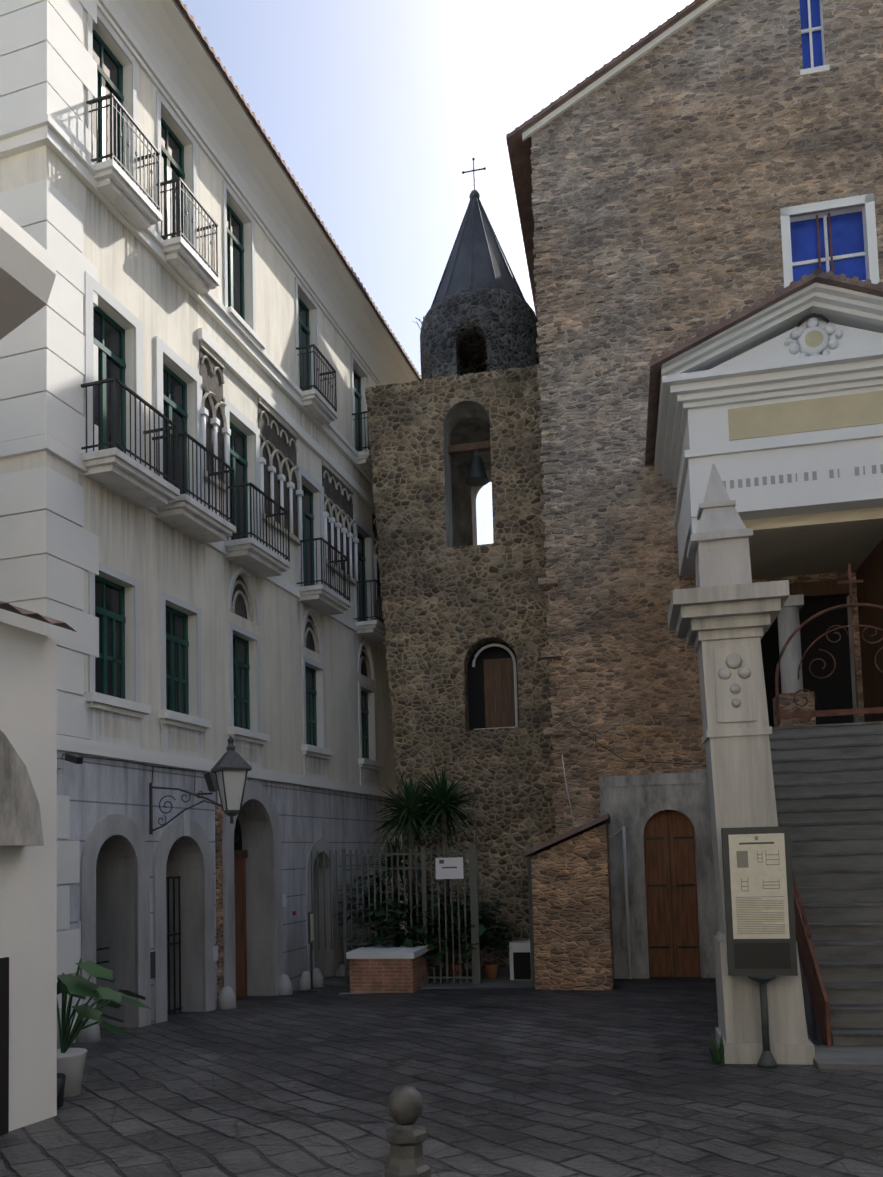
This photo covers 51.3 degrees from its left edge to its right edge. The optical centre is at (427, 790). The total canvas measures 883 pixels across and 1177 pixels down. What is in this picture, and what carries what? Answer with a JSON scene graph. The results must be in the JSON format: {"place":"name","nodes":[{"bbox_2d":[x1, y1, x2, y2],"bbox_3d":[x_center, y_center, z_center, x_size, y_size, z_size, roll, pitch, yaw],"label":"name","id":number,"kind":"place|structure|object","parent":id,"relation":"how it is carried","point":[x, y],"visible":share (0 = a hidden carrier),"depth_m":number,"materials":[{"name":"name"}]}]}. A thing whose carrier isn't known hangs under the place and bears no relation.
{"place":"outdoors","nodes":[
{"label":"outdoors","id":0,"kind":"place"},
{"bbox_2d":[0,957,8,1135],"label":"door","id":1,"kind":"structure","parent":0,"point":[4,1045],"depth_m":7.38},
{"bbox_2d":[0,730,43,845],"bbox_3d":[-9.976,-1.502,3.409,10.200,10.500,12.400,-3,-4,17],"label":"awning","id":2,"kind":"object","parent":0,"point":[20,820],"visible":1,"depth_m":7.39,"materials":[{"name":"grey fabric"}]},
{"bbox_2d":[57,759,286,906],"bbox_3d":[-3.876,0.956,15.345,0.090,2.370,6.830,-3,-4,17],"label":"wall plaque","id":3,"kind":"object","parent":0,"point":[60,764],"visible":0.46,"depth_m":12.28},
{"bbox_2d":[0,2,397,790],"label":"building wall","id":4,"kind":"structure","parent":0,"point":[136,288],"depth_m":16.53,"materials":[{"name":"white paint"}]},
{"bbox_2d":[78,475,144,568],"bbox_3d":[-4.667,-3.826,13.686,0.001,1.230,1.600,-3,-4,17],"label":"wall stain","id":5,"kind":"object","parent":4,"relation":"attached to","point":[112,516],"visible":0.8,"depth_m":13.81,"materials":[{"name":"white paint"}]},
{"bbox_2d":[86,190,136,271],"bbox_3d":[-4.788,-8.295,13.987,0.001,0.990,1.240,-3,-4,17],"label":"wall stain","id":6,"kind":"object","parent":4,"relation":"attached to","point":[119,231],"visible":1,"depth_m":14.15,"materials":[{"name":"beige paint"}]},
{"bbox_2d":[87,709,139,741],"bbox_3d":[-4.555,-0.791,13.472,0.001,0.700,1.360,-3,-4,17],"label":"wall stain","id":7,"kind":"object","parent":4,"relation":"attached to","point":[106,722],"visible":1,"depth_m":13.31,"materials":[{"name":"grey paint"}]},
{"bbox_2d":[160,267,196,324],"bbox_3d":[-4.256,-8.196,15.672,0.001,0.990,1.240,-3,-4,17],"label":"wall stain","id":8,"kind":"object","parent":4,"relation":"attached to","point":[181,296],"visible":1,"depth_m":15.79,"materials":[{"name":"beige paint"}]},
{"bbox_2d":[153,516,205,594],"bbox_3d":[-4.136,-3.727,15.371,0.001,1.230,1.600,-3,-4,17],"label":"wall stain","id":9,"kind":"object","parent":4,"relation":"attached to","point":[179,550],"visible":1,"depth_m":15.28,"materials":[{"name":"white paint"}]},
{"bbox_2d":[162,725,204,750],"bbox_3d":[-4.023,-0.692,15.157,0.001,0.700,1.360,-3,-4,17],"label":"wall stain","id":10,"kind":"object","parent":4,"relation":"attached to","point":[190,733],"visible":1,"depth_m":15.34,"materials":[{"name":"grey paint"}]},
{"bbox_2d":[70,10,376,1020],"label":"window frames","id":11,"kind":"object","parent":4,"relation":"attached to","point":[126,314],"visible":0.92,"depth_m":15.77,"materials":[{"name":"white paint"}]},
{"bbox_2d":[93,28,368,758],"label":"window shutters","id":12,"kind":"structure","parent":4,"relation":"attached to","point":[103,612],"depth_m":15.79,"materials":[{"name":"green wood"}]},
{"bbox_2d":[81,159,385,644],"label":"balcony slabs","id":13,"kind":"structure","parent":4,"relation":"attached to","point":[117,471],"depth_m":15.10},
{"bbox_2d":[99,716,375,783],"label":"wall panels","id":14,"kind":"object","parent":4,"relation":"attached to","point":[178,741],"visible":0.94,"depth_m":15.12,"materials":[{"name":"white paint"}]},
{"bbox_2d":[222,557,260,621],"bbox_3d":[-3.487,-3.607,17.428,0.001,1.230,1.600,-3,-4,17],"label":"wall stain","id":15,"kind":"object","parent":4,"relation":"attached to","point":[241,583],"visible":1,"depth_m":17.36,"materials":[{"name":"white paint"}]},
{"bbox_2d":[199,340,381,678],"bbox_3d":[-1.869,-5.283,22.866,0.195,4.623,14.170,-3,-4,17],"label":"window tracery","id":16,"kind":"object","parent":4,"relation":"attached to","point":[220,362],"visible":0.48,"depth_m":19.23,"materials":[{"name":"grey stone"}]},
{"bbox_2d":[200,407,381,596],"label":"columns","id":17,"kind":"structure","parent":4,"relation":"attached to","point":[215,423],"depth_m":19.41,"materials":[{"name":"white stone"}]},
{"bbox_2d":[61,35,384,1014],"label":"balcony railings","id":18,"kind":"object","parent":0,"point":[341,587],"depth_m":15.53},
{"bbox_2d":[57,750,407,1026],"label":"ground floor wall","id":19,"kind":"structure","parent":0,"point":[89,789],"depth_m":15.71,"materials":[{"name":"grey paint"}]},
{"bbox_2d":[149,736,251,834],"bbox_3d":[-3.465,-0.088,14.001,1.771,1.450,0.702,-3,-4,17],"label":"wall lantern","id":20,"kind":"object","parent":19,"relation":"attached to","point":[231,758],"visible":0.94,"depth_m":13.83,"materials":[{"name":"black metal"}]},
{"bbox_2d":[216,770,245,809],"bbox_3d":[-2.952,0.001,13.834,0.368,0.585,0.368,0,-4,-28],"label":"lamp glass","id":21,"kind":"object","parent":20,"relation":"attached to","point":[234,780],"visible":0.86,"depth_m":13.72,"materials":[{"name":"white glass"}]},
{"bbox_2d":[57,781,348,1048],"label":"arch surrounds","id":22,"kind":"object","parent":19,"relation":"attached to","point":[102,830],"visible":0.77,"depth_m":15.45,"materials":[{"name":"grey stone"}]},
{"bbox_2d":[215,805,223,1008],"bbox_3d":[-3.626,2.185,16.055,0.030,3.900,0.210,-3,-4,17],"label":"stone pillar","id":23,"kind":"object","parent":19,"relation":"attached to","point":[219,883],"visible":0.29,"depth_m":16.04,"materials":[{"name":"grey stone"}]},
{"bbox_2d":[110,762,393,831],"bbox_3d":[-2.264,0.486,20.709,0.001,1.040,15.800,-3,-4,17],"label":"wall stain","id":24,"kind":"object","parent":19,"relation":"attached to","point":[245,804],"visible":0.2,"depth_m":15.70,"materials":[{"name":"grey paint"}]},
{"bbox_2d":[150,911,317,991],"bbox_3d":[-3.298,3.120,16.372,0.239,1.590,5.067,-3,-4,24],"label":"sign post","id":25,"kind":"object","parent":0,"point":[153,966],"visible":0.77,"depth_m":18.38,"materials":[{"name":"grey metal"}]},
{"bbox_2d":[234,850,247,857],"bbox_3d":[-3.761,3.075,17.300,0.051,3.900,1.650,-3,-4,17],"label":"dark palazzo wood","id":26,"kind":"object","parent":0,"point":[240,853],"visible":0.07,"depth_m":17.90,"materials":[{"name":"brown wood"}]},
{"bbox_2d":[175,0,420,381],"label":"palazzo roof tiles","id":27,"kind":"object","parent":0,"point":[211,52],"visible":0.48,"depth_m":18.45,"materials":[{"name":"tile"}]},
{"bbox_2d":[310,914,313,940],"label":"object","id":28,"kind":"object","parent":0,"point":[312,927],"visible":0.79,"depth_m":18.53,"materials":[{"name":"grey metal"}]},
{"bbox_2d":[182,0,693,544],"label":"sky","id":29,"kind":"structure","parent":0,"point":[378,110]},
{"bbox_2d":[0,977,882,1176],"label":"paved ground","id":30,"kind":"structure","parent":0,"point":[627,1078],"depth_m":8.29,"materials":[{"name":"grey stone"}]},
{"bbox_2d":[0,209,56,1130],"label":"building wall","id":31,"kind":"structure","parent":30,"relation":"on","point":[28,874],"depth_m":7.82,"materials":[{"name":"white paint"}]},
{"bbox_2d":[0,601,76,631],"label":"roof tiles","id":32,"kind":"object","parent":31,"relation":"on","point":[18,610],"visible":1,"depth_m":7.81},
{"bbox_2d":[57,1073,65,1108],"bbox_3d":[-3.422,2.732,8.287,0.300,0.300,0.285,-3,-4,17],"label":"plant pot","id":33,"kind":"object","parent":30,"relation":"on","point":[61,1077],"visible":0.22,"depth_m":8.26,"materials":[{"name":"black plastic"}]},
{"bbox_2d":[57,1048,86,1097],"bbox_3d":[-3.511,2.721,8.841,0.460,0.400,0.460,-3,-4,17],"label":"plant pot","id":34,"kind":"object","parent":30,"relation":"on","point":[70,1063],"visible":0.46,"depth_m":8.73,"materials":[{"name":"white ceramic"}]},
{"bbox_2d":[57,960,152,1052],"bbox_3d":[-3.168,2.083,9.039,1.012,0.937,1.708,1,-5,-33],"label":"potted plant","id":35,"kind":"object","parent":34,"relation":"on","point":[80,987],"visible":0.85,"depth_m":8.68,"materials":[{"name":"green plant"}]},
{"bbox_2d":[0,0,419,1042],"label":"cornice","id":36,"kind":"structure","parent":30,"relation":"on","point":[48,68],"depth_m":13.04,"materials":[{"name":"white paint"}]},
{"bbox_2d":[350,952,427,992],"bbox_3d":[-0.750,3.764,18.503,1.260,1.100,1.420,-2,-4,12],"label":"brick planter","id":37,"kind":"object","parent":30,"relation":"on","point":[388,975],"visible":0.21,"depth_m":17.84,"materials":[{"name":"brown brick"}]},
{"bbox_2d":[384,1085,430,1176],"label":"stone bollard","id":38,"kind":"object","parent":30,"relation":"on","point":[406,1136],"visible":1,"depth_m":4.40,"materials":[{"name":"grey stone"}]},
{"bbox_2d":[311,842,534,986],"bbox_3d":[-0.051,2.667,19.605,4.741,2.998,1.110,-2,-4,12],"label":"metal fence","id":39,"kind":"object","parent":30,"relation":"on","point":[475,977],"visible":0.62,"depth_m":19.13,"materials":[{"name":"grey metal"}]},
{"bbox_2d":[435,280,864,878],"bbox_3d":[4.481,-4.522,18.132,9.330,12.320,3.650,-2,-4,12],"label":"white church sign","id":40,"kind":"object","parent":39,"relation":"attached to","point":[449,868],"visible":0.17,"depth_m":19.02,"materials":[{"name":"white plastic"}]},
{"bbox_2d":[370,369,556,968],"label":"bell tower","id":41,"kind":"structure","parent":30,"relation":"on","point":[502,574],"depth_m":22.01,"materials":[{"name":"brown stone"}]},
{"bbox_2d":[451,477,461,546],"bbox_3d":[0.628,-7.294,26.634,0.700,3.600,0.020,-2,-4,12],"label":"window jamb","id":42,"kind":"object","parent":41,"relation":"attached to","point":[456,510],"visible":0.14,"depth_m":26.63,"materials":[{"name":"stone"}]},
{"bbox_2d":[365,364,553,941],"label":"tower stones","id":43,"kind":"object","parent":41,"relation":"attached to","point":[375,425],"visible":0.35,"depth_m":22.30,"materials":[{"name":"brown stone"}]},
{"bbox_2d":[420,287,538,381],"bbox_3d":[1.432,-11.443,25.057,3.240,3.020,3.240,-2,-4,12],"label":"belfry drum","id":44,"kind":"object","parent":41,"relation":"on","point":[508,318],"visible":0.58,"depth_m":23.76,"materials":[{"name":"grey stone"}]},
{"bbox_2d":[431,190,524,306],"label":"spire","id":45,"kind":"structure","parent":44,"relation":"on","point":[477,258],"depth_m":24.50,"materials":[{"name":"grey metal"}]},
{"bbox_2d":[462,158,485,189],"bbox_3d":[1.281,-17.038,25.434,0.660,0.980,0.028,-2,-4,12],"label":"cross","id":46,"kind":"object","parent":45,"relation":"on","point":[473,170],"visible":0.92,"depth_m":25.43,"materials":[{"name":"grey metal"}]},
{"bbox_2d":[448,441,514,727],"bbox_3d":[1.294,-5.062,22.681,1.600,7.260,0.370,-2,-4,12],"label":"dark belltower wood","id":47,"kind":"object","parent":41,"relation":"in","point":[499,692],"visible":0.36,"depth_m":22.25,"materials":[{"name":"brown wood"}]},
{"bbox_2d":[472,643,517,729],"bbox_3d":[1.608,-2.492,22.064,1.070,2.115,0.075,-2,-4,12],"label":"window frame","id":48,"kind":"object","parent":41,"relation":"attached to","point":[514,669],"visible":0.85,"depth_m":21.97,"materials":[{"name":"grey stone"}]},
{"bbox_2d":[332,735,595,964],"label":"shrubs","id":49,"kind":"object","parent":30,"relation":"on","point":[491,935],"visible":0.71,"depth_m":19.32,"materials":[{"name":"green plant"}]},
{"bbox_2d":[364,762,726,1064],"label":"yard plants","id":50,"kind":"object","parent":30,"relation":"on","point":[443,800],"depth_m":20.08,"materials":[{"name":"green plant"}]},
{"bbox_2d":[323,723,882,1069],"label":"church steps","id":51,"kind":"structure","parent":30,"relation":"on","point":[853,1053],"depth_m":12.55,"materials":[{"name":"grey stone"}]},
{"bbox_2d":[769,721,882,1037],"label":"stair steps","id":52,"kind":"structure","parent":51,"relation":"on","point":[858,1032],"depth_m":12.07,"materials":[{"name":"grey stone"}]},
{"bbox_2d":[599,769,718,978],"bbox_3d":[4.897,2.249,19.307,2.350,5.350,0.110,-2,-4,12],"label":"door surround","id":53,"kind":"object","parent":30,"relation":"on","point":[632,804],"visible":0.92,"depth_m":19.38,"materials":[{"name":"grey concrete"}]},
{"bbox_2d":[531,692,815,989],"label":"stone wall","id":54,"kind":"structure","parent":30,"relation":"on","point":[572,916],"depth_m":17.41,"materials":[{"name":"brown stone"}]},
{"bbox_2d":[506,0,882,856],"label":"roof eaves","id":55,"kind":"object","parent":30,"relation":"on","point":[520,152],"visible":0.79,"depth_m":18.65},
{"bbox_2d":[668,580,814,1064],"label":"pillar","id":56,"kind":"structure","parent":30,"relation":"on","point":[722,629],"depth_m":9.72,"materials":[{"name":"beige stone"}]},
{"bbox_2d":[721,826,797,1067],"bbox_3d":[3.387,1.574,9.339,0.660,2.410,0.266,-2,-4,12],"label":"information sign stand","id":57,"kind":"object","parent":30,"relation":"on","point":[762,977],"visible":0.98,"depth_m":9.30,"materials":[{"name":"grey metal"}]},
{"bbox_2d":[728,833,789,938],"bbox_3d":[3.361,0.968,9.338,0.540,1.060,0.008,-2,-4,12],"label":"information sign","id":58,"kind":"object","parent":57,"relation":"in","point":[759,873],"visible":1,"depth_m":9.33,"materials":[{"name":"beige paper"}]},
{"bbox_2d":[736,836,784,933],"bbox_3d":[3.360,0.955,9.335,0.460,0.985,0.003,-2,-4,12],"label":"sign text","id":59,"kind":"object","parent":58,"relation":"on","point":[742,859],"visible":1,"depth_m":9.33},
{"bbox_2d":[450,318,492,371],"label":"arch trim","id":60,"kind":"structure","parent":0,"point":[466,321],"depth_m":23.42,"materials":[{"name":"grey stone"}]},
{"bbox_2d":[448,963,498,978],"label":"flower pots","id":61,"kind":"object","parent":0,"point":[491,969],"visible":0.75,"depth_m":19.50,"materials":[{"name":"brown ceramic"}]},
{"bbox_2d":[465,450,488,486],"bbox_3d":[1.220,-8.113,22.972,0.600,0.810,0.585,-2,-4,12],"label":"bell","id":62,"kind":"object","parent":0,"point":[476,476],"depth_m":22.82,"materials":[{"name":"metal"}]},
{"bbox_2d":[468,642,518,729],"bbox_3d":[1.585,-2.495,22.343,1.500,2.600,0.020,-2,-4,12],"label":"window frame","id":63,"kind":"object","parent":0,"point":[476,697],"depth_m":22.40,"materials":[{"name":"black wood"}]},
{"bbox_2d":[509,940,530,979],"bbox_3d":[2.009,3.585,19.342,0.520,0.820,0.450,-2,-4,12],"label":"sign board","id":64,"kind":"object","parent":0,"point":[521,946],"visible":0.36,"depth_m":19.16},
{"bbox_2d":[538,576,563,735],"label":"wall stones","id":65,"kind":"object","parent":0,"point":[543,582],"visible":0.86,"depth_m":19.95,"materials":[{"name":"brown stone"}]},
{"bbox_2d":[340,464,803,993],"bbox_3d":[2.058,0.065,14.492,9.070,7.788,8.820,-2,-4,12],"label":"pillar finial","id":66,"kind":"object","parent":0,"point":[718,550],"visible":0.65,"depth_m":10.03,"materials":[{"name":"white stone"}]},
{"bbox_2d":[561,754,631,978],"bbox_3d":[3.376,1.720,18.672,0.221,4.802,2.234,-5,-5,43],"label":"drainpipe","id":67,"kind":"object","parent":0,"point":[626,901],"visible":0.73,"depth_m":19.32,"materials":[{"name":"grey metal"}]},
{"bbox_2d":[439,842,773,867],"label":"church letters","id":68,"kind":"object","parent":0,"point":[441,861],"visible":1,"depth_m":9.38,"materials":[{"name":"paint"}]},
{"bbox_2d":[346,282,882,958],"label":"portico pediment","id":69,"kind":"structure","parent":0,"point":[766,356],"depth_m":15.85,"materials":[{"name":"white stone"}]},
{"bbox_2d":[722,464,882,488],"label":"inscription lettering","id":70,"kind":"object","parent":69,"relation":"attached to","point":[806,478],"visible":0.92,"depth_m":15.81},
{"bbox_2d":[728,330,882,440],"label":"panel","id":71,"kind":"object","parent":69,"relation":"attached to","point":[833,412],"visible":0.85,"depth_m":15.81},
{"bbox_2d":[513,313,853,979],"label":"church","id":72,"kind":"structure","parent":0,"point":[684,903],"depth_m":19.41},
{"bbox_2d":[531,0,882,976],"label":"church wall","id":73,"kind":"structure","parent":0,"point":[695,140],"depth_m":20.00,"materials":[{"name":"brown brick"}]},
{"bbox_2d":[530,66,843,835],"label":"wall stones","id":74,"kind":"object","parent":73,"relation":"attached to","point":[548,484],"visible":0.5,"depth_m":20.24,"materials":[{"name":"brown stone"}]},
{"bbox_2d":[522,0,878,287],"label":"church trim","id":75,"kind":"structure","parent":73,"relation":"attached to","point":[867,200],"depth_m":19.61,"materials":[{"name":"white paint"}]},
{"bbox_2d":[667,539,882,976],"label":"dark church wood","id":76,"kind":"object","parent":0,"point":[869,571],"visible":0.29,"depth_m":18.21,"materials":[{"name":"brown wood"}]},
{"bbox_2d":[742,507,882,579],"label":"porch ceiling","id":77,"kind":"structure","parent":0,"point":[812,543],"depth_m":17.02,"materials":[{"name":"white paint"}]},
{"bbox_2d":[790,0,865,281],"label":"window glass","id":78,"kind":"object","parent":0,"point":[847,234],"depth_m":19.69,"materials":[{"name":"blue glass"}]},
{"bbox_2d":[775,213,882,1046],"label":"metal railing","id":79,"kind":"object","parent":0,"point":[815,983],"visible":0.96,"depth_m":15.23,"materials":[{"name":"brown metal"}]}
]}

